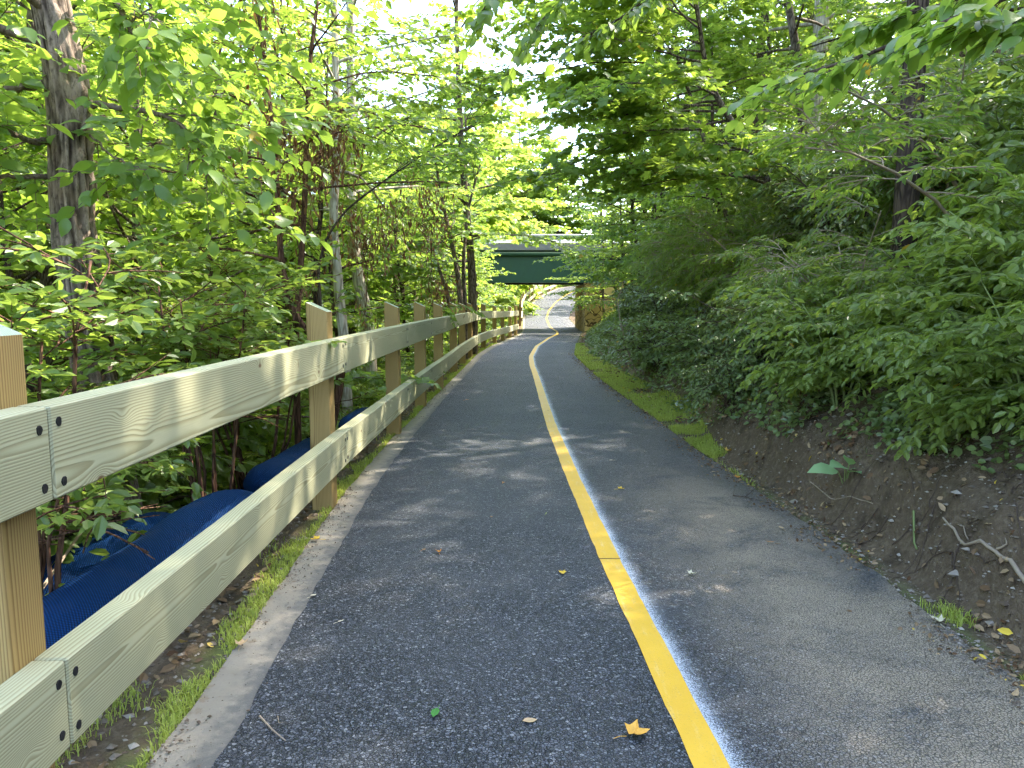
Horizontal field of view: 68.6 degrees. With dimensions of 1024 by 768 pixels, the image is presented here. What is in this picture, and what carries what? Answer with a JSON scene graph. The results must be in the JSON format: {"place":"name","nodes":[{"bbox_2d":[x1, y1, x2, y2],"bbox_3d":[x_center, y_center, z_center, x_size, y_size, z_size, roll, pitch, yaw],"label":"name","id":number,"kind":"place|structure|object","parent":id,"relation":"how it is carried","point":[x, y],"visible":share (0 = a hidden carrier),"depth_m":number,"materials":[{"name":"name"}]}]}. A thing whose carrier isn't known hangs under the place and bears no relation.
{"place":"outdoors","nodes":[
{"label":"outdoors","id":0,"kind":"place"},
{"bbox_2d":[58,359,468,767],"bbox_3d":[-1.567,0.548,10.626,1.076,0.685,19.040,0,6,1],"label":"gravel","id":1,"kind":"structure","parent":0,"point":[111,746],"depth_m":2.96,"materials":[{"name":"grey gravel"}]},
{"bbox_2d":[55,343,496,767],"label":"grass","id":2,"kind":"structure","parent":0,"point":[176,718],"depth_m":3.25,"materials":[{"name":"green plant"}]},
{"bbox_2d":[11,0,1018,241],"label":"sky","id":3,"kind":"structure","parent":0,"point":[400,8],"materials":[{"name":"white"}]},
{"bbox_2d":[33,218,1023,767],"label":"ground","id":4,"kind":"structure","parent":0,"point":[987,526],"depth_m":3.92,"materials":[{"name":"soil"}]},
{"bbox_2d":[0,0,128,511],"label":"understory tree","id":5,"kind":"object","parent":4,"relation":"on","point":[5,212],"visible":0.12,"depth_m":6.06,"materials":[{"name":"green plant"}]},
{"bbox_2d":[41,514,101,564],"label":"leafy shrub","id":6,"kind":"object","parent":4,"relation":"on","point":[68,559],"visible":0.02,"depth_m":4.08,"materials":[{"name":"green plant"}]},
{"bbox_2d":[43,512,170,596],"bbox_3d":[-2.401,1.242,4.092,0.698,0.841,1.499,4,7,30],"label":"filter sock","id":7,"kind":"object","parent":4,"relation":"on","point":[87,559],"visible":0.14,"depth_m":4.15,"materials":[{"name":"blue fabric"}]},
{"bbox_2d":[0,53,217,463],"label":"understory tree","id":8,"kind":"object","parent":4,"relation":"on","point":[36,148],"visible":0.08,"depth_m":8.53,"materials":[{"name":"green plant"}]},
{"bbox_2d":[0,211,225,596],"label":"multi stem shrub","id":9,"kind":"object","parent":4,"relation":"on","point":[42,329],"visible":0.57,"depth_m":3.25,"materials":[{"name":"green plant"}]},
{"bbox_2d":[0,0,228,508],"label":"understory tree","id":10,"kind":"object","parent":4,"relation":"on","point":[6,259],"visible":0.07,"depth_m":6.26,"materials":[{"name":"green plant"}]},
{"bbox_2d":[26,368,211,544],"bbox_3d":[-3.096,1.029,4.335,2.730,2.158,2.763,0,6,3],"label":"leafy shrub","id":11,"kind":"object","parent":4,"relation":"on","point":[197,489],"visible":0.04,"depth_m":4.52,"materials":[{"name":"green plant"}]},
{"bbox_2d":[42,489,253,649],"bbox_3d":[-1.836,1.088,2.740,0.542,0.524,4.013,1,6,4],"label":"filter sock","id":12,"kind":"object","parent":4,"relation":"on","point":[76,601],"visible":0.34,"depth_m":3.44,"materials":[{"name":"blue fabric"}]},
{"bbox_2d":[0,0,298,484],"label":"maple tree","id":13,"kind":"object","parent":4,"relation":"on","point":[86,50],"visible":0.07,"depth_m":11.04,"materials":[{"name":"green plant"}]},
{"bbox_2d":[0,0,318,393],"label":"tall tree","id":14,"kind":"object","parent":4,"relation":"on","point":[45,280],"visible":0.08,"depth_m":10.31,"materials":[{"name":"green plant"}]},
{"bbox_2d":[73,351,265,518],"bbox_3d":[-3.267,0.924,6.247,2.328,2.346,2.224,-3,7,-26],"label":"leafy shrub","id":15,"kind":"object","parent":4,"relation":"on","point":[252,443],"visible":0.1,"depth_m":6.09,"materials":[{"name":"green plant"}]},
{"bbox_2d":[0,0,384,523],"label":"old tree","id":16,"kind":"object","parent":4,"relation":"on","point":[70,136],"visible":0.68,"depth_m":4.63,"materials":[{"name":"green plant"}]},
{"bbox_2d":[46,210,346,501],"bbox_3d":[-2.092,0.028,5.121,1.805,2.330,1.896,-2,7,-16],"label":"multi stem shrub","id":17,"kind":"object","parent":4,"relation":"on","point":[169,341],"visible":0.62,"depth_m":4.86,"materials":[{"name":"green plant"}]},
{"bbox_2d":[0,0,441,505],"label":"maple tree","id":18,"kind":"object","parent":4,"relation":"on","point":[119,217],"visible":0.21,"depth_m":8.81,"materials":[{"name":"green plant"}]},
{"bbox_2d":[171,337,272,494],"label":"leafy shrub","id":19,"kind":"object","parent":4,"relation":"on","point":[244,427],"visible":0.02,"depth_m":9.07,"materials":[{"name":"green plant"}]},
{"bbox_2d":[96,0,381,453],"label":"understory tree","id":20,"kind":"object","parent":4,"relation":"on","point":[224,55],"visible":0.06,"depth_m":13.48,"materials":[{"name":"green plant"}]},
{"bbox_2d":[0,0,497,443],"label":"young tree","id":21,"kind":"object","parent":4,"relation":"on","point":[243,181],"visible":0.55,"depth_m":7.08,"materials":[{"name":"green plant"}]},
{"bbox_2d":[190,0,302,181],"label":"withered vine","id":22,"kind":"object","parent":21,"relation":"hanging from","point":[265,47],"visible":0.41,"depth_m":6.87,"materials":[{"name":"green plant"}]},
{"bbox_2d":[229,58,384,306],"bbox_3d":[-1.925,-1.882,7.175,0.965,2.363,1.206,5,8,40],"label":"withered vine","id":23,"kind":"object","parent":21,"relation":"attached to","point":[322,151],"visible":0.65,"depth_m":7.11,"materials":[{"name":"brown plant"}]},
{"bbox_2d":[111,256,386,489],"bbox_3d":[-2.211,0.045,6.632,2.247,2.340,2.245,0,6,0],"label":"multi stem shrub","id":24,"kind":"object","parent":4,"relation":"on","point":[271,334],"visible":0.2,"depth_m":6.52,"materials":[{"name":"green plant"}]},
{"bbox_2d":[202,422,309,488],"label":"bright shrub","id":25,"kind":"object","parent":4,"relation":"on","point":[261,458],"visible":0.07,"depth_m":10.59,"materials":[{"name":"green plant"}]},
{"bbox_2d":[0,302,518,767],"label":"wooden fence","id":26,"kind":"object","parent":4,"relation":"on","point":[59,697],"visible":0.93,"depth_m":2.30,"materials":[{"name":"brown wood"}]},
{"bbox_2d":[243,438,309,491],"bbox_3d":[-1.798,0.683,6.214,0.406,0.356,1.802,0,6,-2],"label":"filter sock","id":27,"kind":"object","parent":4,"relation":"on","point":[258,476],"visible":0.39,"depth_m":5.47,"materials":[{"name":"blue fabric"}]},
{"bbox_2d":[176,0,384,412],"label":"tall tree","id":28,"kind":"object","parent":4,"relation":"on","point":[285,133],"visible":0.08,"depth_m":15.33,"materials":[{"name":"green plant"}]},
{"bbox_2d":[68,336,507,767],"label":"leaf litter","id":29,"kind":"object","parent":4,"relation":"on","point":[172,654],"visible":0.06,"depth_m":3.18,"materials":[{"name":"brown plant"}]},
{"bbox_2d":[186,49,426,339],"bbox_3d":[-5.271,-2.602,16.819,5.430,8.992,6.075,-4,7,-29],"label":"understory tree","id":30,"kind":"object","parent":4,"relation":"on","point":[346,283],"visible":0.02,"depth_m":16.68,"materials":[{"name":"green plant"}]},
{"bbox_2d":[215,97,426,398],"bbox_3d":[-4.954,-2.744,18.189,6.124,8.842,6.791,-1,6,-6],"label":"maple tree","id":31,"kind":"object","parent":4,"relation":"on","point":[326,270],"visible":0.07,"depth_m":17.97,"materials":[{"name":"green plant"}]},
{"bbox_2d":[253,128,416,413],"bbox_3d":[-3.638,-1.798,15.439,4.102,7.066,5.339,0,6,-4],"label":"maple tree","id":32,"kind":"object","parent":4,"relation":"on","point":[355,319],"visible":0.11,"depth_m":15.27,"materials":[{"name":"green plant"}]},
{"bbox_2d":[197,21,486,443],"bbox_3d":[-2.969,-1.907,12.276,5.247,7.766,4.690,-1,6,-9],"label":"understory tree","id":33,"kind":"object","parent":4,"relation":"on","point":[405,362],"visible":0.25,"depth_m":11.82,"materials":[{"name":"green plant"}]},
{"bbox_2d":[195,0,491,399],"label":"pale tree","id":34,"kind":"object","parent":4,"relation":"on","point":[359,280],"visible":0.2,"depth_m":14.76,"materials":[{"name":"green plant"}]},
{"bbox_2d":[172,0,523,416],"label":"pale tree","id":35,"kind":"object","parent":4,"relation":"on","point":[342,323],"visible":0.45,"depth_m":10.56,"materials":[{"name":"green plant"}]},
{"bbox_2d":[372,167,473,341],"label":"withered vine","id":36,"kind":"object","parent":35,"relation":"hanging from","point":[430,209],"visible":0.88,"depth_m":11.77,"materials":[{"name":"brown plant"}]},
{"bbox_2d":[146,285,578,767],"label":"concrete edge","id":37,"kind":"structure","parent":4,"relation":"on","point":[226,699],"depth_m":3.14,"materials":[{"name":"grey concrete"}]},
{"bbox_2d":[142,361,471,767],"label":"soil crumbs","id":38,"kind":"object","parent":37,"relation":"on","point":[187,719],"visible":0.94,"depth_m":3.68,"materials":[{"name":"brown soil"}]},
{"bbox_2d":[267,0,457,333],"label":"tall tree","id":39,"kind":"object","parent":4,"relation":"on","point":[351,331],"visible":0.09,"depth_m":20.60,"materials":[{"name":"green plant"}]},
{"bbox_2d":[327,133,450,368],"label":"understory tree","id":40,"kind":"object","parent":4,"relation":"on","point":[394,290],"visible":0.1,"depth_m":21.82,"materials":[{"name":"green plant"}]},
{"bbox_2d":[253,70,528,306],"bbox_3d":[-1.247,-1.487,8.954,3.486,4.545,2.380,-2,7,-20],"label":"young tree","id":41,"kind":"object","parent":4,"relation":"on","point":[487,118],"visible":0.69,"depth_m":8.76,"materials":[{"name":"green plant"}]},
{"bbox_2d":[314,172,422,329],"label":"withered vine","id":42,"kind":"object","parent":41,"relation":"hanging from","point":[356,233],"visible":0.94,"depth_m":8.85,"materials":[{"name":"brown plant"}]},
{"bbox_2d":[333,177,483,371],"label":"understory tree","id":43,"kind":"object","parent":4,"relation":"on","point":[382,295],"visible":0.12,"depth_m":20.31,"materials":[{"name":"green plant"}]},
{"bbox_2d":[334,114,501,372],"bbox_3d":[-4.032,-3.848,23.942,6.736,9.727,7.470,4,8,33],"label":"maple tree","id":44,"kind":"object","parent":4,"relation":"on","point":[412,283],"visible":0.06,"depth_m":23.70,"materials":[{"name":"green plant"}]},
{"bbox_2d":[379,87,534,358],"bbox_3d":[-1.647,-3.771,18.240,3.476,6.583,3.722,-4,8,-33],"label":"slim tree","id":45,"kind":"object","parent":4,"relation":"on","point":[462,297],"visible":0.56,"depth_m":18.14,"materials":[{"name":"green plant"}]},
{"bbox_2d":[383,75,535,311],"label":"background tree","id":46,"kind":"object","parent":4,"relation":"on","point":[506,211],"visible":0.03,"depth_m":55.06,"materials":[{"name":"green plant"}]},
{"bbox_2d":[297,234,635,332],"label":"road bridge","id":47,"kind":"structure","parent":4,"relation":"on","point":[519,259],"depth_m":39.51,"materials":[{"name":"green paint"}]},
{"bbox_2d":[342,0,593,354],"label":"slim tree","id":48,"kind":"object","parent":4,"relation":"on","point":[471,275],"visible":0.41,"depth_m":19.28,"materials":[{"name":"green plant"}]},
{"bbox_2d":[411,52,545,325],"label":"background tree","id":49,"kind":"object","parent":4,"relation":"on","point":[490,138],"visible":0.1,"depth_m":51.29,"materials":[{"name":"green plant"}]},
{"bbox_2d":[444,81,568,301],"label":"background tree","id":50,"kind":"object","parent":4,"relation":"on","point":[523,121],"visible":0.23,"depth_m":62.08,"materials":[{"name":"green plant"}]},
{"bbox_2d":[485,110,574,286],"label":"background tree","id":51,"kind":"object","parent":4,"relation":"on","point":[551,229],"visible":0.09,"depth_m":83.37,"materials":[{"name":"green plant"}]},
{"bbox_2d":[529,137,604,285],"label":"background tree","id":52,"kind":"object","parent":4,"relation":"on","point":[545,158],"visible":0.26,"depth_m":86.45,"materials":[{"name":"green plant"}]},
{"bbox_2d":[544,184,630,315],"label":"maple tree","id":53,"kind":"object","parent":4,"relation":"on","point":[573,280],"visible":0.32,"depth_m":36.20,"materials":[{"name":"green plant"}]},
{"bbox_2d":[400,0,796,242],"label":"bank maple","id":54,"kind":"object","parent":4,"relation":"on","point":[638,96],"visible":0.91,"depth_m":9.84,"materials":[{"name":"green plant"}]},
{"bbox_2d":[533,126,671,287],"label":"maple tree","id":55,"kind":"object","parent":4,"relation":"on","point":[574,257],"visible":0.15,"depth_m":30.14,"materials":[{"name":"green plant"}]},
{"bbox_2d":[565,153,651,298],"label":"maple tree","id":56,"kind":"object","parent":4,"relation":"on","point":[623,245],"visible":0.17,"depth_m":31.86,"materials":[{"name":"green plant"}]},
{"bbox_2d":[552,97,679,284],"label":"maple tree","id":57,"kind":"object","parent":4,"relation":"on","point":[631,197],"visible":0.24,"depth_m":25.11,"materials":[{"name":"green plant"}]},
{"bbox_2d":[590,279,669,328],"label":"bank shrub","id":58,"kind":"object","parent":4,"relation":"on","point":[629,288],"visible":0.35,"depth_m":19.22,"materials":[{"name":"green plant"}]},
{"bbox_2d":[590,57,699,279],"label":"understory tree","id":59,"kind":"object","parent":4,"relation":"on","point":[628,256],"visible":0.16,"depth_m":24.80,"materials":[{"name":"green plant"}]},
{"bbox_2d":[583,311,715,373],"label":"bank shrub","id":60,"kind":"object","parent":4,"relation":"on","point":[644,356],"visible":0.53,"depth_m":12.38,"materials":[{"name":"green plant"}]},
{"bbox_2d":[582,26,716,287],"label":"tall tree","id":61,"kind":"object","parent":4,"relation":"on","point":[635,215],"visible":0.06,"depth_m":25.39,"materials":[{"name":"green plant"}]},
{"bbox_2d":[610,284,696,329],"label":"bank shrub","id":62,"kind":"object","parent":4,"relation":"on","point":[644,301],"visible":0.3,"depth_m":15.15,"materials":[{"name":"green plant"}]},
{"bbox_2d":[619,211,699,308],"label":"bank shrub","id":63,"kind":"object","parent":4,"relation":"on","point":[650,256],"visible":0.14,"depth_m":17.27,"materials":[{"name":"green plant"}]},
{"bbox_2d":[525,0,827,235],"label":"bank maple","id":64,"kind":"object","parent":4,"relation":"on","point":[715,25],"visible":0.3,"depth_m":12.50,"materials":[{"name":"green plant"}]},
{"bbox_2d":[617,314,753,388],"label":"bank shrub","id":65,"kind":"object","parent":4,"relation":"on","point":[685,340],"visible":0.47,"depth_m":9.37,"materials":[{"name":"green plant"}]},
{"bbox_2d":[459,0,928,282],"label":"overhanging tree","id":66,"kind":"object","parent":4,"relation":"on","point":[906,195],"visible":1,"depth_m":6.14,"materials":[{"name":"green plant"}]},
{"bbox_2d":[630,197,773,314],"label":"bank shrub","id":67,"kind":"object","parent":4,"relation":"on","point":[679,276],"visible":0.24,"depth_m":12.97,"materials":[{"name":"green plant"}]},
{"bbox_2d":[617,1,788,241],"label":"maple tree","id":68,"kind":"object","parent":4,"relation":"on","point":[659,228],"visible":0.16,"depth_m":14.71,"materials":[{"name":"green plant"}]},
{"bbox_2d":[649,287,816,376],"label":"bank shrub","id":69,"kind":"object","parent":4,"relation":"on","point":[726,322],"visible":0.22,"depth_m":7.46,"materials":[{"name":"green plant"}]},
{"bbox_2d":[675,344,804,411],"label":"bank shrub","id":70,"kind":"object","parent":4,"relation":"on","point":[720,385],"visible":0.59,"depth_m":7.15,"materials":[{"name":"green plant"}]},
{"bbox_2d":[622,0,867,205],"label":"tall tree","id":71,"kind":"object","parent":4,"relation":"on","point":[756,119],"visible":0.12,"depth_m":18.56,"materials":[{"name":"green plant"}]},
{"bbox_2d":[692,162,805,241],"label":"bank shrub","id":72,"kind":"object","parent":4,"relation":"on","point":[733,196],"visible":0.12,"depth_m":13.86,"materials":[{"name":"green plant"}]},
{"bbox_2d":[634,0,871,196],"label":"maple tree","id":73,"kind":"object","parent":4,"relation":"on","point":[780,35],"visible":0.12,"depth_m":17.77,"materials":[{"name":"green plant"}]},
{"bbox_2d":[658,206,871,323],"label":"bank shrub","id":74,"kind":"object","parent":4,"relation":"on","point":[720,264],"visible":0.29,"depth_m":10.49,"materials":[{"name":"green plant"}]},
{"bbox_2d":[679,203,850,302],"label":"bank shrub","id":75,"kind":"object","parent":4,"relation":"on","point":[745,233],"visible":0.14,"depth_m":11.80,"materials":[{"name":"green plant"}]},
{"bbox_2d":[602,174,973,350],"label":"undergrowth","id":76,"kind":"object","parent":4,"relation":"on","point":[843,245],"visible":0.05,"depth_m":9.18,"materials":[{"name":"green plant"}]},
{"bbox_2d":[571,343,1023,723],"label":"grass","id":77,"kind":"structure","parent":4,"relation":"on","point":[712,450],"depth_m":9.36,"materials":[{"name":"green plant"}]},
{"bbox_2d":[579,234,1023,656],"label":"leaf litter","id":78,"kind":"object","parent":4,"relation":"on","point":[1002,630],"visible":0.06,"depth_m":4.93,"materials":[{"name":"brown plant"}]},
{"bbox_2d":[583,202,1023,473],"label":"ivy","id":79,"kind":"object","parent":4,"relation":"on","point":[787,410],"visible":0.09,"depth_m":5.81,"materials":[{"name":"green plant"}]},
{"bbox_2d":[731,217,875,324],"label":"bank shrub","id":80,"kind":"object","parent":4,"relation":"on","point":[745,280],"visible":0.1,"depth_m":8.35,"materials":[{"name":"green plant"}]},
{"bbox_2d":[653,0,962,172],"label":"ridge tree","id":81,"kind":"object","parent":4,"relation":"on","point":[793,29],"visible":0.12,"depth_m":15.24,"materials":[{"name":"green plant"}]},
{"bbox_2d":[729,148,891,274],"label":"bank shrub","id":82,"kind":"object","parent":4,"relation":"on","point":[771,188],"visible":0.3,"depth_m":9.73,"materials":[{"name":"green plant"}]},
{"bbox_2d":[718,264,928,411],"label":"bank shrub","id":83,"kind":"object","parent":4,"relation":"on","point":[808,381],"visible":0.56,"depth_m":5.59,"materials":[{"name":"green plant"}]},
{"bbox_2d":[699,193,953,366],"bbox_3d":[2.949,-0.799,6.567,2.270,1.495,2.245,-2,7,-20],"label":"bank shrub","id":84,"kind":"object","parent":4,"relation":"on","point":[781,277],"visible":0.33,"depth_m":6.37,"materials":[{"name":"green plant"}]},
{"bbox_2d":[629,358,1023,681],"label":"soil crumbs","id":85,"kind":"object","parent":4,"relation":"on","point":[911,590],"visible":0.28,"depth_m":4.00,"materials":[{"name":"brown soil"}]},
{"bbox_2d":[711,79,954,259],"bbox_3d":[4.817,-2.998,11.188,3.699,2.576,3.072,2,7,17],"label":"bank shrub","id":86,"kind":"object","parent":4,"relation":"on","point":[779,175],"visible":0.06,"depth_m":11.03,"materials":[{"name":"green plant"}]},
{"bbox_2d":[651,352,1023,659],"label":"clods","id":87,"kind":"object","parent":4,"relation":"on","point":[954,573],"visible":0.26,"depth_m":3.77,"materials":[{"name":"brown soil"}]},
{"bbox_2d":[742,237,946,392],"bbox_3d":[2.733,-0.523,5.917,1.707,1.189,1.418,0,6,4],"label":"bank shrub","id":88,"kind":"object","parent":4,"relation":"on","point":[830,278],"visible":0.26,"depth_m":5.90,"materials":[{"name":"green plant"}]},
{"bbox_2d":[666,0,1023,184],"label":"ridge tree","id":89,"kind":"object","parent":4,"relation":"on","point":[823,20],"visible":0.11,"depth_m":16.23,"materials":[{"name":"green plant"}]},
{"bbox_2d":[705,0,1023,99],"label":"tall tree","id":90,"kind":"object","parent":4,"relation":"on","point":[828,11],"visible":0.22,"depth_m":12.76,"materials":[{"name":"green plant"}]},
{"bbox_2d":[716,0,1023,135],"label":"overhanging tree","id":91,"kind":"object","parent":4,"relation":"on","point":[989,24],"visible":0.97,"depth_m":3.89,"materials":[{"name":"green plant"}]},
{"bbox_2d":[723,88,1023,236],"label":"arching sapling","id":92,"kind":"object","parent":4,"relation":"on","point":[928,125],"visible":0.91,"depth_m":4.28,"materials":[{"name":"green plant"}]},
{"bbox_2d":[771,43,1006,220],"bbox_3d":[2.773,-1.704,5.479,1.403,1.185,2.967,6,8,41],"label":"arching sapling","id":93,"kind":"object","parent":4,"relation":"on","point":[914,108],"visible":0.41,"depth_m":5.32,"materials":[{"name":"green plant"}]},
{"bbox_2d":[779,32,1023,245],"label":"bank shrub","id":94,"kind":"object","parent":4,"relation":"on","point":[885,188],"visible":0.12,"depth_m":7.44,"materials":[{"name":"green plant"}]},
{"bbox_2d":[799,0,1023,229],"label":"bank shrub","id":95,"kind":"object","parent":4,"relation":"on","point":[936,70],"visible":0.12,"depth_m":7.34,"materials":[{"name":"green plant"}]},
{"bbox_2d":[821,0,1015,107],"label":"ridge tree","id":96,"kind":"object","parent":4,"relation":"on","point":[883,5],"visible":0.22,"depth_m":13.39,"materials":[{"name":"green plant"}]},
{"bbox_2d":[815,221,1023,412],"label":"bank shrub","id":97,"kind":"object","parent":4,"relation":"on","point":[905,293],"visible":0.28,"depth_m":4.57,"materials":[{"name":"green plant"}]},
{"bbox_2d":[840,238,1023,460],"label":"bank shrub","id":98,"kind":"object","parent":4,"relation":"on","point":[987,365],"visible":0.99,"depth_m":3.78,"materials":[{"name":"green plant"}]},
{"bbox_2d":[865,63,1023,308],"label":"bank shrub","id":99,"kind":"object","parent":4,"relation":"on","point":[1012,103],"visible":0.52,"depth_m":4.94,"materials":[{"name":"green plant"}]},
{"bbox_2d":[879,173,1023,403],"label":"bank shrub","id":100,"kind":"object","parent":4,"relation":"on","point":[992,242],"visible":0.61,"depth_m":4.01,"materials":[{"name":"green plant"}]},
{"bbox_2d":[211,286,1023,767],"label":"path","id":101,"kind":"structure","parent":0,"point":[483,632],"depth_m":3.23,"materials":[{"name":"grey asphalt"}]},
{"bbox_2d":[529,291,729,767],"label":"line","id":102,"kind":"object","parent":101,"relation":"on","point":[702,747],"visible":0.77,"depth_m":3.18,"materials":[{"name":"yellow paint"}]},
{"bbox_2d":[533,336,742,767],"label":"white overspray","id":103,"kind":"object","parent":101,"relation":"on","point":[665,641],"visible":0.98,"depth_m":3.11,"materials":[{"name":"white"}]},
{"bbox_2d":[580,363,1023,722],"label":"soil crumbs","id":104,"kind":"object","parent":101,"relation":"on","point":[974,651],"visible":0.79,"depth_m":3.24,"materials":[{"name":"brown soil"}]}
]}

